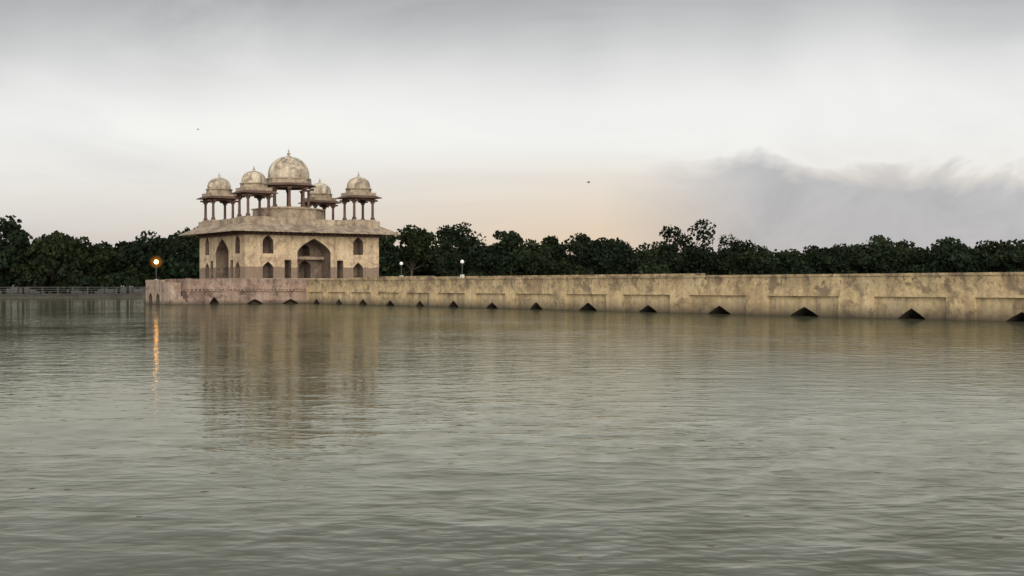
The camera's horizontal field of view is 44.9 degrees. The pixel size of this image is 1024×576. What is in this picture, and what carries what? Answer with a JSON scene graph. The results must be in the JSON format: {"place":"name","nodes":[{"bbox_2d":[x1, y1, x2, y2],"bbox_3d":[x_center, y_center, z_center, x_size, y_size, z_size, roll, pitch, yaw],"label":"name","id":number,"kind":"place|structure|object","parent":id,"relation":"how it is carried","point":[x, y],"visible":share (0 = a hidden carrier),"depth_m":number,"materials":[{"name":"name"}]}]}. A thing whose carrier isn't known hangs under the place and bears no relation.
{"place":"outdoors","nodes":[
{"label":"outdoors","id":0,"kind":"place"},
{"bbox_2d":[0,287,145,298],"bbox_3d":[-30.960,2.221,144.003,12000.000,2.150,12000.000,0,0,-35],"label":"ground","id":1,"kind":"structure","parent":0,"point":[135,290],"depth_m":206.81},
{"bbox_2d":[0,293,145,294],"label":"embankment wall","id":2,"kind":"structure","parent":1,"relation":"on","point":[84,294],"depth_m":204.89,"materials":[{"name":"grey stone"}]},
{"bbox_2d":[0,287,145,293],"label":"bank railing","id":3,"kind":"object","parent":2,"relation":"on","point":[57,291],"visible":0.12,"depth_m":202.23,"materials":[{"name":"paint"}]},
{"bbox_2d":[181,289,306,303],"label":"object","id":4,"kind":"structure","parent":1,"relation":"on","point":[240,297],"depth_m":139.82,"materials":[{"name":"stone"}]},
{"bbox_2d":[165,278,306,290],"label":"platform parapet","id":5,"kind":"structure","parent":4,"relation":"on","point":[239,284],"depth_m":139.53,"materials":[{"name":"beige stone"}]},
{"bbox_2d":[0,215,1023,293],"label":"bank trees","id":6,"kind":"object","parent":1,"relation":"on","point":[104,260],"depth_m":252.20,"materials":[{"name":"green plant"}]},
{"bbox_2d":[307,275,1023,320],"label":"causeway","id":7,"kind":"structure","parent":1,"relation":"on","point":[974,297],"depth_m":88.40,"materials":[{"name":"stone"}]},
{"bbox_2d":[306,272,1023,280],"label":"parapet","id":8,"kind":"structure","parent":7,"relation":"on","point":[692,275],"depth_m":99.80,"materials":[{"name":"stone"}]},
{"bbox_2d":[460,260,463,277],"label":"lamp post","id":9,"kind":"object","parent":8,"relation":"on","point":[461,262],"visible":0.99,"depth_m":126.39,"materials":[{"name":"paint"}]},
{"bbox_2d":[145,280,187,304],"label":"platform stair block","id":10,"kind":"structure","parent":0,"point":[162,292],"depth_m":136.24,"materials":[{"name":"beige stone"}]},
{"bbox_2d":[154,260,157,279],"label":"lamp post","id":11,"kind":"object","parent":10,"relation":"on","point":[156,262],"visible":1,"depth_m":140.05,"materials":[{"name":"paint"}]},
{"bbox_2d":[200,231,378,278],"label":"pavilion walls","id":12,"kind":"structure","parent":0,"point":[253,256],"depth_m":150.74,"materials":[{"name":"beige stone"}]},
{"bbox_2d":[213,256,349,278],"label":"pavilion trim","id":13,"kind":"structure","parent":12,"relation":"attached to","point":[310,258],"depth_m":149.90,"materials":[{"name":"beige stone"}]},
{"bbox_2d":[198,207,379,226],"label":"pavilion roof","id":14,"kind":"structure","parent":12,"relation":"on","point":[291,215],"depth_m":150.88,"materials":[{"name":"beige stone"}]},
{"bbox_2d":[196,173,237,221],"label":"domed pavilion","id":15,"kind":"structure","parent":14,"relation":"on","point":[218,189],"depth_m":154.35,"materials":[{"name":"beige stone"}]},
{"bbox_2d":[230,167,277,217],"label":"domed pavilion","id":16,"kind":"structure","parent":14,"relation":"on","point":[253,183],"depth_m":145.60,"materials":[{"name":"beige stone"}]},
{"bbox_2d":[266,148,316,207],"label":"domed pavilion","id":17,"kind":"structure","parent":14,"relation":"on","point":[288,173],"depth_m":153.01,"materials":[{"name":"beige stone"}]},
{"bbox_2d":[298,179,341,219],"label":"domed pavilion","id":18,"kind":"structure","parent":14,"relation":"on","point":[321,196],"depth_m":162.26,"materials":[{"name":"beige stone"}]},
{"bbox_2d":[335,171,381,220],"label":"domed pavilion","id":19,"kind":"structure","parent":14,"relation":"on","point":[358,189],"depth_m":153.52,"materials":[{"name":"beige stone"}]},
{"bbox_2d":[196,231,381,237],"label":"chhajja brackets","id":20,"kind":"object","parent":12,"relation":"attached to","point":[219,234],"visible":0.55,"depth_m":149.05,"materials":[{"name":"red stone"}]},
{"bbox_2d":[178,222,400,235],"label":"sloping eave","id":21,"kind":"object","parent":12,"relation":"attached to","point":[278,227],"visible":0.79,"depth_m":148.06,"materials":[{"name":"beige stone"}]},
{"bbox_2d":[0,298,1023,575],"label":"tank water","id":22,"kind":"structure","parent":0,"point":[138,436],"depth_m":15.87,"materials":[{"name":"grey liquid"}]},
{"bbox_2d":[0,0,1023,286],"label":"sky","id":23,"kind":"structure","parent":0,"point":[780,125],"materials":[{"name":"grey"}]}
]}

